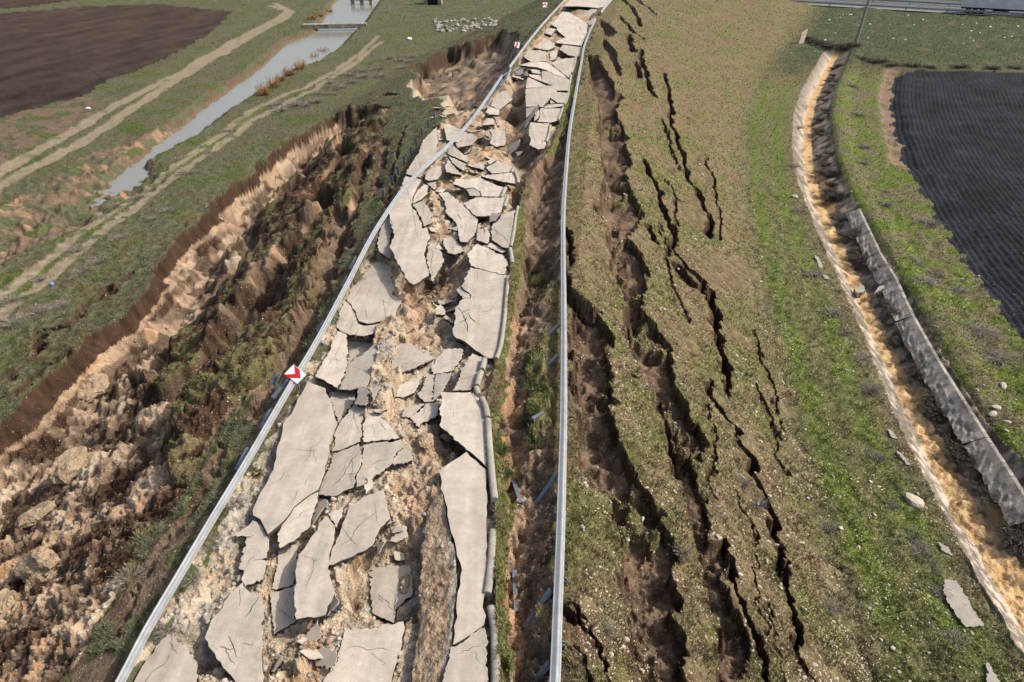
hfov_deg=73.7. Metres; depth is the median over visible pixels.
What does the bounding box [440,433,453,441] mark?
boulder
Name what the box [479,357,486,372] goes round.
gutter pipe
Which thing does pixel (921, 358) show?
shrub
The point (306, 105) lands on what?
shrub
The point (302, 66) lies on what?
shrub
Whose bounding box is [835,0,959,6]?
central reservation
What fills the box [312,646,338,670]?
asphalt chip
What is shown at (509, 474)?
shrub
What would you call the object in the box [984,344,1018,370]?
shrub
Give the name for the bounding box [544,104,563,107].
asphalt piece
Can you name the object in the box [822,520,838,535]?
shrub
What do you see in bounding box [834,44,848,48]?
shrub
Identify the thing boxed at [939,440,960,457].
shrub
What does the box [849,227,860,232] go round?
shrub
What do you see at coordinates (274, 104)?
shrub
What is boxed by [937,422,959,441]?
shrub
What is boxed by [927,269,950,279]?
shrub
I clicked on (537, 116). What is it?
asphalt piece
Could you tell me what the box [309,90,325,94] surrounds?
shrub
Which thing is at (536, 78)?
asphalt piece
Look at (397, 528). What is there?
asphalt chip
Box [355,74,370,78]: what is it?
shrub
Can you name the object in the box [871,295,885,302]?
shrub
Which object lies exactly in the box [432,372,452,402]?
asphalt piece
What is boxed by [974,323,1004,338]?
shrub
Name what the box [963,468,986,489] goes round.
shrub
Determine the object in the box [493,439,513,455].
shrub
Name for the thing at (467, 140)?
asphalt piece
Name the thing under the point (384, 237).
asphalt piece
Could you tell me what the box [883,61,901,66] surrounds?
shrub
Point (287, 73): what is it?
shrub
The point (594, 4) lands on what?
asphalt piece
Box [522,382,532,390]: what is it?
shrub
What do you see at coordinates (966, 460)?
shrub
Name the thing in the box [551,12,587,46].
asphalt piece
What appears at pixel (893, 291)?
lining panel
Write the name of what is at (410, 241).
asphalt piece
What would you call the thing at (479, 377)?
gutter pipe
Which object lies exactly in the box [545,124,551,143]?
kerb
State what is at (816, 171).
shrub
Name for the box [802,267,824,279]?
shrub
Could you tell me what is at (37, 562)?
earth lump
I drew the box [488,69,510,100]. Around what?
crushed rail
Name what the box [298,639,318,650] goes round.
boulder
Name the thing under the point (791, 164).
shrub
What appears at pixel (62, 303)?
shrub
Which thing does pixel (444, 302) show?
asphalt chip
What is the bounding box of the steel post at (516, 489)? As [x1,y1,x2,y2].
[511,479,522,504]
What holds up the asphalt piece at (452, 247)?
on the road bed at (436, 564)
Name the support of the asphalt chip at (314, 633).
on the road bed at (436, 564)
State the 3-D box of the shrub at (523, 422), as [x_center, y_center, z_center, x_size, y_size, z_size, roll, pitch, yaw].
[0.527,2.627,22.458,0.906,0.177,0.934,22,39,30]
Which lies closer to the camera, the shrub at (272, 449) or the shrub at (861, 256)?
the shrub at (272, 449)
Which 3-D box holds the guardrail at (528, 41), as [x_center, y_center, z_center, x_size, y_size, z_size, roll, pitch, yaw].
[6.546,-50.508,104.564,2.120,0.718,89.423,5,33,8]
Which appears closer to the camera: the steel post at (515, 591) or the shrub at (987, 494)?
the steel post at (515, 591)
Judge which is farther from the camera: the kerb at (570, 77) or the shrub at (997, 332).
the kerb at (570, 77)
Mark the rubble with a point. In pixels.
(268, 616)
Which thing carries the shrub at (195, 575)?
on the road bed at (436, 564)
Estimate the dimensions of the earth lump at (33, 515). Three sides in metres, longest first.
1.454 x 1.247 x 0.680 m
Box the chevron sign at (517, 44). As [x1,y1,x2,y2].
[514,42,519,52]
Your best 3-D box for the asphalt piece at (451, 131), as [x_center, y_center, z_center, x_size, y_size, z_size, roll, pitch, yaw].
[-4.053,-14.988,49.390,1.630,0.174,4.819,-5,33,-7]
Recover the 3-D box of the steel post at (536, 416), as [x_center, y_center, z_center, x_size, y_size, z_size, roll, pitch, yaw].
[0.837,2.385,21.753,0.483,0.112,0.120,-23,39,-31]
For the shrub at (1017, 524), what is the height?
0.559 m
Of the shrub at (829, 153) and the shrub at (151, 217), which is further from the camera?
the shrub at (829, 153)
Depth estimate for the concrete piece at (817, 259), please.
45.08 m
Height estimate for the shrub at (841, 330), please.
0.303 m
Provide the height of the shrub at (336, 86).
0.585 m
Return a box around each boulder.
[293,656,304,674]
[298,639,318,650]
[382,375,389,382]
[383,363,392,370]
[417,432,433,449]
[432,200,438,205]
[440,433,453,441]
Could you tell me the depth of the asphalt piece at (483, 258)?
31.86 m
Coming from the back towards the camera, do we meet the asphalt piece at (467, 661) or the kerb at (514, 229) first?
the kerb at (514, 229)
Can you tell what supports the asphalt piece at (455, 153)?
on the road bed at (436, 564)
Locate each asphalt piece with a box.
[134,634,198,681]
[205,582,265,681]
[238,520,269,572]
[241,560,267,588]
[253,381,337,536]
[270,584,295,635]
[271,655,282,671]
[272,544,297,591]
[277,492,318,550]
[294,516,334,622]
[312,498,328,525]
[315,331,347,390]
[319,444,362,498]
[323,622,404,681]
[328,507,343,528]
[328,593,342,616]
[329,391,356,424]
[329,488,389,568]
[332,405,364,452]
[337,300,363,337]
[339,342,377,392]
[346,261,401,325]
[348,341,372,360]
[354,387,369,408]
[355,324,377,338]
[356,440,405,488]
[362,406,399,443]
[369,565,413,623]
[377,218,392,260]
[377,541,386,555]
[389,176,429,286]
[392,342,434,374]
[392,445,412,467]
[396,375,420,399]
[402,403,423,418]
[406,127,437,178]
[410,403,439,427]
[413,184,428,203]
[413,201,432,227]
[417,375,434,403]
[425,165,441,182]
[425,181,436,190]
[426,243,443,283]
[431,348,463,376]
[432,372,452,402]
[435,188,446,193]
[435,304,444,317]
[438,192,477,243]
[439,392,486,469]
[439,452,487,645]
[443,124,466,143]
[443,238,463,256]
[443,315,452,324]
[443,628,487,681]
[445,160,461,176]
[448,146,468,163]
[448,156,465,171]
[452,354,481,392]
[453,178,503,197]
[453,267,506,360]
[455,133,477,148]
[456,286,470,298]
[463,147,471,154]
[463,197,504,218]
[466,162,484,171]
[466,188,480,197]
[467,244,507,274]
[476,227,489,245]
[481,173,515,186]
[482,118,493,126]
[485,130,489,138]
[486,106,499,116]
[486,161,511,174]
[487,159,495,165]
[487,243,506,254]
[489,129,505,148]
[489,213,500,223]
[490,91,511,110]
[491,210,514,250]
[494,117,499,127]
[508,139,520,155]
[511,75,523,80]
[513,67,523,76]
[515,151,523,156]
[519,62,567,78]
[522,67,528,76]
[524,50,546,61]
[525,71,569,108]
[525,104,539,128]
[526,77,544,88]
[526,107,535,118]
[529,68,540,74]
[529,74,541,82]
[529,123,548,150]
[534,38,554,51]
[534,110,539,122]
[537,108,560,124]
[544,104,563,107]
[545,27,580,35]
[550,50,557,61]
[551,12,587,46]
[552,58,575,78]
[559,45,580,57]
[564,0,609,8]
[581,9,596,15]
[587,17,594,24]
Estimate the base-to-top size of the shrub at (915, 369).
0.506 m
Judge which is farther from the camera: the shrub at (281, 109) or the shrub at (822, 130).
the shrub at (281, 109)
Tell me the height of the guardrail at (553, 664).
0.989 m
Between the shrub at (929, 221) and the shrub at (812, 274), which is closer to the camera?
the shrub at (812, 274)
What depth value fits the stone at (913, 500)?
26.91 m
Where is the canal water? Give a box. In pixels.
[90,0,379,214]
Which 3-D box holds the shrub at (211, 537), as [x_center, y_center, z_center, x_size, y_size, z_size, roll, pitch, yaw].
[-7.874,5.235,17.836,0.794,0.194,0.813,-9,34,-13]
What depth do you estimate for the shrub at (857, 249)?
47.98 m
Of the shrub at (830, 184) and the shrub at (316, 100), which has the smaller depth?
the shrub at (830, 184)
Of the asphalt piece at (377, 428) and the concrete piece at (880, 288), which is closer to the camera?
the asphalt piece at (377, 428)
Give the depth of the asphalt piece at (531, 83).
62.74 m
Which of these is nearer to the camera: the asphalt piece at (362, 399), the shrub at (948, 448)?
the asphalt piece at (362, 399)
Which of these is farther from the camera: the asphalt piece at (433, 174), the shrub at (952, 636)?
the asphalt piece at (433, 174)
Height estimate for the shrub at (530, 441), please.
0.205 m
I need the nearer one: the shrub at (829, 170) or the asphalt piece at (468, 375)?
the asphalt piece at (468, 375)
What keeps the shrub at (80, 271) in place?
on the grass ground at (94, 668)
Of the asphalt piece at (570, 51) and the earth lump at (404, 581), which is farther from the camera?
the asphalt piece at (570, 51)
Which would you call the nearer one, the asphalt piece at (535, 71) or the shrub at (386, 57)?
the asphalt piece at (535, 71)
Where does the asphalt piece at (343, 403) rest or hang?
on the road bed at (436, 564)
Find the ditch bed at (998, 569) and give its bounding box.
[793,47,1023,652]
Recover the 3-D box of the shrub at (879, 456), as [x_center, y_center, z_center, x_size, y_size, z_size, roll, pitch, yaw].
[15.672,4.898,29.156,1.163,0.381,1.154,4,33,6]
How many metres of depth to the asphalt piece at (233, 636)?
15.58 m
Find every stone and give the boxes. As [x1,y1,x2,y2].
[904,492,924,507]
[987,411,996,416]
[991,405,1001,409]
[999,382,1006,389]
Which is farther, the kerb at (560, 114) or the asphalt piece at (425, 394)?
the kerb at (560, 114)
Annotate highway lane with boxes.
[860,0,961,5]
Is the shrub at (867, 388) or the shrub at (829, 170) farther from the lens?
the shrub at (829, 170)
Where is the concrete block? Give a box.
[853,285,864,296]
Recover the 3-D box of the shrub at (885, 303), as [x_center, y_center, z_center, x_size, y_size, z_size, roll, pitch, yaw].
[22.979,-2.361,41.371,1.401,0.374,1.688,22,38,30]
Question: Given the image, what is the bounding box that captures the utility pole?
[854,0,869,42]
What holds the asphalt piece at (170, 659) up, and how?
on the road bed at (436, 564)
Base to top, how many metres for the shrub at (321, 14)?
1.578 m
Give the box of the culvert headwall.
[797,29,807,43]
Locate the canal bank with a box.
[0,0,379,270]
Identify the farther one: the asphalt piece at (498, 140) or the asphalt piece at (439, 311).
the asphalt piece at (498, 140)
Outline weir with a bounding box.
[350,0,372,4]
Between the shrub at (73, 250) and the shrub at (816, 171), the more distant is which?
the shrub at (816, 171)
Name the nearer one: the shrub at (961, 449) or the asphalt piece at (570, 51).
the shrub at (961, 449)
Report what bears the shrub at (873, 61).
on the grass ground at (94, 668)
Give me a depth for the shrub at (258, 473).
20.15 m
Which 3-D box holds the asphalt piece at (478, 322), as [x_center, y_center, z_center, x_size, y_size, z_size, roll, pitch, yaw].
[-1.284,-1.308,28.240,2.134,0.174,7.442,0,33,0]
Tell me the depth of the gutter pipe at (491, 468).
20.17 m
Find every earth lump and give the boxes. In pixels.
[0,588,16,619]
[12,545,59,582]
[14,500,57,527]
[48,446,88,484]
[78,373,108,405]
[398,573,412,593]
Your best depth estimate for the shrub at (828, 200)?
56.55 m
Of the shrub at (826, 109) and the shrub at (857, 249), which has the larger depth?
the shrub at (826, 109)
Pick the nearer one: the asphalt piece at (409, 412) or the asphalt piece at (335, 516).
the asphalt piece at (335, 516)
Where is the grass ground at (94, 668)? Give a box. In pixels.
[0,0,1023,681]
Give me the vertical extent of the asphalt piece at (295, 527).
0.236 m
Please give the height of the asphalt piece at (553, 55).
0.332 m
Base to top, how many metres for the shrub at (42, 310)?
0.489 m
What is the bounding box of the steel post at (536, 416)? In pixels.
[531,411,544,420]
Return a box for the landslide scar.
[0,0,816,681]
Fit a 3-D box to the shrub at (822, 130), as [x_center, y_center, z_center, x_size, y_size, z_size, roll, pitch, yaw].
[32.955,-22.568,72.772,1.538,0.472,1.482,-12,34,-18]
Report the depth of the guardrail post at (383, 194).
40.43 m
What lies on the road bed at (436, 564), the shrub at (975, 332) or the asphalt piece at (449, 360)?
the asphalt piece at (449, 360)
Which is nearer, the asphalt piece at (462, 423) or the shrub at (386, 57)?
the asphalt piece at (462, 423)
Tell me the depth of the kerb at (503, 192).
39.19 m
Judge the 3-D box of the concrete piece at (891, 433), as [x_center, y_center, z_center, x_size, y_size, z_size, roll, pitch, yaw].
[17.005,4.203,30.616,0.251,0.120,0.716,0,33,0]
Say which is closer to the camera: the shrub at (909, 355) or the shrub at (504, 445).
the shrub at (504, 445)
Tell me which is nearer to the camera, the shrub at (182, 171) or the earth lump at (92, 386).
the earth lump at (92, 386)
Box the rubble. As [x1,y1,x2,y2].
[0,70,788,681]
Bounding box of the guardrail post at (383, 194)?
[381,189,384,200]
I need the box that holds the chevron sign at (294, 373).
[285,365,306,394]
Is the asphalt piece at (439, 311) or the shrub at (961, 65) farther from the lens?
the shrub at (961, 65)
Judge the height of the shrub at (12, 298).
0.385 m
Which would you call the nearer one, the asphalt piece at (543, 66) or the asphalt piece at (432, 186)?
the asphalt piece at (432, 186)
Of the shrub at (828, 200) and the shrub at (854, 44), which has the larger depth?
the shrub at (854, 44)
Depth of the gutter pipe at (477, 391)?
23.20 m
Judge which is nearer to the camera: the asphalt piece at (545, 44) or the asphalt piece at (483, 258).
the asphalt piece at (483, 258)
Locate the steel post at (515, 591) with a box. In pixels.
[512,569,518,613]
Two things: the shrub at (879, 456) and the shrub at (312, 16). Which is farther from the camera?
the shrub at (312, 16)
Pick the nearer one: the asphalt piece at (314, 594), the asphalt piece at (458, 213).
the asphalt piece at (314, 594)
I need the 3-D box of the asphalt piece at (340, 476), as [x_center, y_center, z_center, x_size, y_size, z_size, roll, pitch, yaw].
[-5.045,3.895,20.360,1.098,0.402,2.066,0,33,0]
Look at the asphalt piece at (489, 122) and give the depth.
51.78 m
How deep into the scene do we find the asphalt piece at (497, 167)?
42.84 m
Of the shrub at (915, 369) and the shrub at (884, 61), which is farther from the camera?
the shrub at (884, 61)
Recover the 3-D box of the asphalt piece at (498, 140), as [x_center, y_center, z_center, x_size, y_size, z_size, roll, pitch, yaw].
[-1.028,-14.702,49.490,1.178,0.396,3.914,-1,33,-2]
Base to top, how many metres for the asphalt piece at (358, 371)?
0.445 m
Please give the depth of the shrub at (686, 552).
19.93 m
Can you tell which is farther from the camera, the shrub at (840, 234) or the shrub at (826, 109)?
the shrub at (826, 109)
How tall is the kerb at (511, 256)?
0.235 m
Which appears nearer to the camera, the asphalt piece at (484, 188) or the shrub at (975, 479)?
the shrub at (975, 479)
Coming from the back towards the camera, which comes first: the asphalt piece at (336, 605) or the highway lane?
the highway lane
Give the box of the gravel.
[578,0,1023,681]
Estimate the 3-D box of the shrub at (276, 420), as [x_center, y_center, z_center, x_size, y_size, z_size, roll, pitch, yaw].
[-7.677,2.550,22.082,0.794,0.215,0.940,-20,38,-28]
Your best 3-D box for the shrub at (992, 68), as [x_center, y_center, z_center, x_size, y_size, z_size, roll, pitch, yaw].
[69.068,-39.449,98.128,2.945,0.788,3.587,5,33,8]
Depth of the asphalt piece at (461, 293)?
29.41 m
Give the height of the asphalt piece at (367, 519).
0.277 m
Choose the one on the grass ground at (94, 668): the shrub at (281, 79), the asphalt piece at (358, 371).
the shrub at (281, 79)
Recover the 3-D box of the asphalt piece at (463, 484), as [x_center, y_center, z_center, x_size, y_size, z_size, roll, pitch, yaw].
[-1.102,5.138,18.109,1.397,0.170,6.353,-5,33,-7]
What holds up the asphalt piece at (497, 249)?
on the road bed at (436, 564)
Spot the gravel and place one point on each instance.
(772, 474)
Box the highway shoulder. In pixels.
[808,4,1020,16]
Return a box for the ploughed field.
[0,0,1023,338]
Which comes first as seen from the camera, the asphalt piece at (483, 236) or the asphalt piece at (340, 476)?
the asphalt piece at (340, 476)
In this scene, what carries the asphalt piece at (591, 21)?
on the road bed at (436, 564)
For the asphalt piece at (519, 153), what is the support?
on the road bed at (436, 564)
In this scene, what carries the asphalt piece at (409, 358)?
on the road bed at (436, 564)
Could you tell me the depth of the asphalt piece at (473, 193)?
39.44 m
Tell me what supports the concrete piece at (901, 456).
on the grass ground at (94, 668)
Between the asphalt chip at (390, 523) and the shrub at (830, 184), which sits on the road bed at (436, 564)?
the asphalt chip at (390, 523)
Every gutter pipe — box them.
[473,386,481,397]
[474,369,483,387]
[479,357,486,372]
[479,396,490,419]
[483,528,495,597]
[484,418,498,503]
[487,605,500,681]
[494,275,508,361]
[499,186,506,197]
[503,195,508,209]
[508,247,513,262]
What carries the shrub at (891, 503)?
on the grass ground at (94, 668)
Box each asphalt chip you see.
[234,526,252,537]
[296,637,306,644]
[299,649,323,660]
[305,621,323,641]
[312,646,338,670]
[364,482,375,493]
[371,409,387,413]
[372,386,381,402]
[386,520,394,525]
[389,525,407,542]
[392,524,402,533]
[393,551,404,561]
[438,299,452,304]
[445,306,455,313]
[447,225,462,231]
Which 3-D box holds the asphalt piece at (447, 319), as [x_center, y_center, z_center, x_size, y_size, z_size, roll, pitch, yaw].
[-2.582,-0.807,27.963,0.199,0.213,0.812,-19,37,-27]
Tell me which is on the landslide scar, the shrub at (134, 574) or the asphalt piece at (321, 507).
the shrub at (134, 574)
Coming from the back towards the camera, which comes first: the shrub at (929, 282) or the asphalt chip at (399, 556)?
the shrub at (929, 282)
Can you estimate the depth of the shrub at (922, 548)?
25.07 m
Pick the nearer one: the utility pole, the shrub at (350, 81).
the shrub at (350, 81)
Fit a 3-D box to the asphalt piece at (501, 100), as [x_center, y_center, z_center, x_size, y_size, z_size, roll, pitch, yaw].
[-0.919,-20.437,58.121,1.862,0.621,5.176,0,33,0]
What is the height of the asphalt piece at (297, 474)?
0.174 m
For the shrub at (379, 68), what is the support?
on the grass ground at (94, 668)
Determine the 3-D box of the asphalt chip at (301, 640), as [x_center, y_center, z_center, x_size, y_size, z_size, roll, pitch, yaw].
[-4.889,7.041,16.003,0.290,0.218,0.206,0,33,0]
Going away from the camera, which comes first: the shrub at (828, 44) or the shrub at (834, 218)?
the shrub at (834, 218)
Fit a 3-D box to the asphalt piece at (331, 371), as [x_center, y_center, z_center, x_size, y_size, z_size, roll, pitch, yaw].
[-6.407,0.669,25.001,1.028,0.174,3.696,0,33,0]
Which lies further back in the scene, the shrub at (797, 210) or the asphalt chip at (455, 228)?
the shrub at (797, 210)
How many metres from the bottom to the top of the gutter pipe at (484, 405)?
0.235 m
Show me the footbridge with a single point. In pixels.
(332, 25)
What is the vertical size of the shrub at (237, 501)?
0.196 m
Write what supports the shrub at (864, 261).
on the ditch bed at (998, 569)
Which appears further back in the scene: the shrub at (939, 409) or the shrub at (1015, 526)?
the shrub at (939, 409)
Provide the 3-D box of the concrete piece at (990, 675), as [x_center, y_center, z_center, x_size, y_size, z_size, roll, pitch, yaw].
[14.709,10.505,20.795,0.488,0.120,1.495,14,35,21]
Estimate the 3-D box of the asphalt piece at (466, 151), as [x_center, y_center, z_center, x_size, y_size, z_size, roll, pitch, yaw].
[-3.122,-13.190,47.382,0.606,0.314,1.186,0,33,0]
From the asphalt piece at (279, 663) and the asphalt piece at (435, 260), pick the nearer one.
the asphalt piece at (279, 663)
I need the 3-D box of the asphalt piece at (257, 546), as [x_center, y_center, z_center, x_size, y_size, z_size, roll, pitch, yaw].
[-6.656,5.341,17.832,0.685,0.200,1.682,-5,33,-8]
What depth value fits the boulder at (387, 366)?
24.51 m
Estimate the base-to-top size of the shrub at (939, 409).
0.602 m
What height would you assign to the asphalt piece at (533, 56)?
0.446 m
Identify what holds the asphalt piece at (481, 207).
on the road bed at (436, 564)
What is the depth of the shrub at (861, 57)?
104.04 m
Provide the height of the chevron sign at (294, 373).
1.534 m
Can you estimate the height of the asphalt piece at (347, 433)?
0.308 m
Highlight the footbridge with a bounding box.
[303,22,366,28]
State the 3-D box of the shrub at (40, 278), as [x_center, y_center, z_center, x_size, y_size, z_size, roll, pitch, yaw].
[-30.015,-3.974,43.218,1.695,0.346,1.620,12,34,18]
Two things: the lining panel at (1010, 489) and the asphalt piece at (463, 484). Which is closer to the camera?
the asphalt piece at (463, 484)
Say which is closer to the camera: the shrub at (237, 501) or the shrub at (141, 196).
the shrub at (237, 501)
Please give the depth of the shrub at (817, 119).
76.46 m
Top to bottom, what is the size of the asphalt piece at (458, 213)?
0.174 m
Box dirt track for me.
[0,2,384,319]
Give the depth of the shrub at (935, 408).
32.96 m
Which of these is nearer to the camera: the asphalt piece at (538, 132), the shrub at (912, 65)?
the asphalt piece at (538, 132)
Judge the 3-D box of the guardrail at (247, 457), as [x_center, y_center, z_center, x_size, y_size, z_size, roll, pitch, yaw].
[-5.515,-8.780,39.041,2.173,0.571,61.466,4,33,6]
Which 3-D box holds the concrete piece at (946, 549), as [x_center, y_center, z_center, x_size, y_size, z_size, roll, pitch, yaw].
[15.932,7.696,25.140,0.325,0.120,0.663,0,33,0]
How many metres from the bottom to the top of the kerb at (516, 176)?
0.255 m
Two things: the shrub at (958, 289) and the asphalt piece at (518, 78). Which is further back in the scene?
the asphalt piece at (518, 78)
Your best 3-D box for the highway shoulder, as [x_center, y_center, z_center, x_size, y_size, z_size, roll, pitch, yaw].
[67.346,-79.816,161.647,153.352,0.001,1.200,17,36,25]
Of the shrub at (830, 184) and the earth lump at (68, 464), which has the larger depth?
the shrub at (830, 184)
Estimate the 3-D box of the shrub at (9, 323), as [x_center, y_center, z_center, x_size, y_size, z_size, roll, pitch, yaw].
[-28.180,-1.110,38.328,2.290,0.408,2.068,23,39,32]
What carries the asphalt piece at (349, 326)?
on the road bed at (436, 564)
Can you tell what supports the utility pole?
on the grass ground at (94, 668)
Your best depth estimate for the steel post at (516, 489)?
19.90 m
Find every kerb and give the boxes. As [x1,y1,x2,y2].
[509,206,518,247]
[513,170,519,185]
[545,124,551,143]
[557,107,563,121]
[563,74,571,104]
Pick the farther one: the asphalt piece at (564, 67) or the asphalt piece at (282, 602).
the asphalt piece at (564, 67)
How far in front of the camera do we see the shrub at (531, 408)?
22.12 m
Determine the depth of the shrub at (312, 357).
25.16 m
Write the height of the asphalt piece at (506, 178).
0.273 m
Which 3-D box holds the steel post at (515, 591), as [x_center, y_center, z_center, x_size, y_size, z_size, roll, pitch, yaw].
[0.088,6.277,17.156,0.120,0.204,1.328,-1,33,-2]
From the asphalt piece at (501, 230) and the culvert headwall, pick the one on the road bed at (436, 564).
the asphalt piece at (501, 230)
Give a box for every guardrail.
[115,74,502,681]
[506,0,565,68]
[523,18,595,681]
[600,0,612,13]
[790,0,1023,14]
[872,0,961,5]
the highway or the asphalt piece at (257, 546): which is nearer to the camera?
the asphalt piece at (257, 546)
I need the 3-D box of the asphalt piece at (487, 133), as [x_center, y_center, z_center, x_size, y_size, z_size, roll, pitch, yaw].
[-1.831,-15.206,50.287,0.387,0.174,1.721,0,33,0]
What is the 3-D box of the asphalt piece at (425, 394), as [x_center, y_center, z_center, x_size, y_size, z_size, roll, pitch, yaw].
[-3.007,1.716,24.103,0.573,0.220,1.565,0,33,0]
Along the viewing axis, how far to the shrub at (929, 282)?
42.17 m
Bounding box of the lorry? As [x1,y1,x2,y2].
[960,0,1023,13]
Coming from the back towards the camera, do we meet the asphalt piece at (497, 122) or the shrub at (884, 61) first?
the shrub at (884, 61)
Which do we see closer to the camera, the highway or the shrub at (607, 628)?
the shrub at (607, 628)
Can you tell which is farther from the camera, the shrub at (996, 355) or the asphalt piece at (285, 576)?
the shrub at (996, 355)
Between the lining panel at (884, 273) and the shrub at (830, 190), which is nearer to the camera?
the lining panel at (884, 273)
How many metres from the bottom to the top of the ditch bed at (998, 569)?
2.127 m
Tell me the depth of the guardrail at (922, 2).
159.71 m
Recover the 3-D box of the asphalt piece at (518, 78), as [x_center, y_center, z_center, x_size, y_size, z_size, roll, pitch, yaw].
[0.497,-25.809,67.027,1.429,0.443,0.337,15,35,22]
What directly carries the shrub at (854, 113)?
on the grass ground at (94, 668)
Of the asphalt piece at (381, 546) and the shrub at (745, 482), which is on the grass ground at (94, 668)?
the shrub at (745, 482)
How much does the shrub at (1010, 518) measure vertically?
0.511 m
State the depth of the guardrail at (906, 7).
151.03 m
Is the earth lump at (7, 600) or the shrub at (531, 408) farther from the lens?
the shrub at (531, 408)
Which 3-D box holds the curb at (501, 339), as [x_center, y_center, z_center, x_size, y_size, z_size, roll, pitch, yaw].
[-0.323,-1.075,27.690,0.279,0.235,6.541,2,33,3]
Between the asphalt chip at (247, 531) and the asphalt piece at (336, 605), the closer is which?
the asphalt piece at (336, 605)
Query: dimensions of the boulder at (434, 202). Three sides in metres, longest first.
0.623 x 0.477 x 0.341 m
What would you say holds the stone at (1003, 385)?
on the grass ground at (94, 668)
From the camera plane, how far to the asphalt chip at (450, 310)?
29.57 m
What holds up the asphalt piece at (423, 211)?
on the road bed at (436, 564)
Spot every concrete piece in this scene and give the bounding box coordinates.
[814,256,822,267]
[874,285,884,293]
[887,429,896,439]
[896,451,910,465]
[938,542,952,556]
[942,579,983,627]
[985,662,999,681]
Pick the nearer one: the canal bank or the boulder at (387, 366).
the boulder at (387, 366)
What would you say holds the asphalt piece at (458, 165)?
on the road bed at (436, 564)
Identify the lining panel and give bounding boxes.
[846,209,881,257]
[866,254,896,283]
[878,278,914,320]
[895,316,941,370]
[920,363,965,407]
[941,401,988,443]
[962,437,1014,484]
[986,476,1023,526]
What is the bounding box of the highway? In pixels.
[811,0,1023,16]
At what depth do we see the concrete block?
43.32 m
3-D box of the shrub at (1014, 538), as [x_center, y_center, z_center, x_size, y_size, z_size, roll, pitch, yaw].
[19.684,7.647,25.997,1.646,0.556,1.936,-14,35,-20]
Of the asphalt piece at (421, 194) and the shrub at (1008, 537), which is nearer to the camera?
the shrub at (1008, 537)
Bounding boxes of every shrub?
[0,294,21,305]
[0,312,26,330]
[18,301,57,317]
[28,274,48,283]
[48,297,73,310]
[61,243,87,256]
[68,265,93,274]
[81,253,115,264]
[104,562,154,588]
[107,232,128,240]
[127,192,147,198]
[146,215,160,220]
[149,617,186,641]
[162,206,173,213]
[174,168,197,175]
[180,567,207,587]
[203,531,225,552]
[204,148,220,154]
[226,495,249,511]
[246,466,266,479]
[253,82,273,95]
[259,440,276,454]
[264,75,280,87]
[266,101,283,106]
[268,105,289,111]
[272,413,283,428]
[274,73,285,80]
[279,65,295,75]
[285,100,299,106]
[291,59,306,69]
[295,377,308,388]
[296,101,310,106]
[300,352,318,360]
[306,13,317,18]
[308,98,325,103]
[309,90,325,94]
[315,11,323,16]
[327,83,348,89]
[341,71,358,76]
[345,79,361,83]
[351,67,371,72]
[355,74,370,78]
[368,65,385,69]
[368,71,385,77]
[378,54,395,59]
[391,58,404,61]
[402,54,416,58]
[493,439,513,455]
[498,464,518,479]
[515,413,528,428]
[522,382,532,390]
[524,435,543,447]
[525,401,546,413]
[529,274,549,285]
[589,615,620,641]
[666,539,694,558]
[735,476,754,491]
[749,496,769,510]
[783,163,805,167]
[791,205,809,215]
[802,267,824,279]
[812,168,825,175]
[813,115,825,121]
[815,128,826,131]
[816,304,842,318]
[818,107,829,111]
[818,194,836,202]
[819,596,845,618]
[821,149,833,154]
[821,179,837,186]
[822,192,837,200]
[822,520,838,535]
[823,166,838,173]
[824,43,841,46]
[825,188,836,191]
[826,213,846,223]
[831,228,852,238]
[832,191,845,197]
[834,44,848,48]
[837,326,858,337]
[843,230,860,238]
[843,246,859,256]
[845,40,863,45]
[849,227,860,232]
[850,111,872,117]
[850,249,871,262]
[851,350,870,361]
[852,246,860,253]
[855,381,882,396]
[856,55,868,59]
[856,158,870,165]
[857,144,873,148]
[857,256,868,264]
[862,57,881,63]
[865,448,890,465]
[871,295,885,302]
[874,58,889,63]
[874,198,897,207]
[879,496,902,512]
[880,297,891,306]
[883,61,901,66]
[884,303,905,319]
[891,335,904,347]
[900,61,926,67]
[900,525,929,547]
[901,364,923,382]
[903,351,913,360]
[906,255,928,268]
[906,365,922,379]
[908,274,940,286]
[908,540,936,563]
[911,354,929,367]
[914,215,946,228]
[916,391,935,407]
[919,64,938,68]
[919,381,943,400]
[919,396,938,408]
[922,560,944,578]
[924,405,948,421]
[925,399,945,420]
[925,400,947,418]
[926,581,951,600]
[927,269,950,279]
[935,625,973,652]
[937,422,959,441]
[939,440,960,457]
[946,63,973,68]
[947,284,971,295]
[948,437,970,454]
[950,445,971,467]
[950,451,966,464]
[954,445,984,463]
[957,318,996,337]
[957,450,979,473]
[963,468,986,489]
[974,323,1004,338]
[974,471,985,485]
[975,484,999,508]
[983,64,1002,69]
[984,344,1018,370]
[990,521,1023,548]
[998,524,1023,550]
[1000,530,1023,551]
[1002,514,1023,545]
[1003,522,1023,543]
[1003,527,1023,553]
[1004,64,1023,69]
[1005,507,1023,528]
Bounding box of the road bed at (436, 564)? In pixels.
[126,0,597,681]
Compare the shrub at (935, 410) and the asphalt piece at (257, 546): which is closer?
the asphalt piece at (257, 546)
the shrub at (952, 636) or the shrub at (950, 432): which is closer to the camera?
the shrub at (952, 636)
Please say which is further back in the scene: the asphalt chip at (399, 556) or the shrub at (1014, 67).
the shrub at (1014, 67)
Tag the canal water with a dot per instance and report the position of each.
(289, 54)

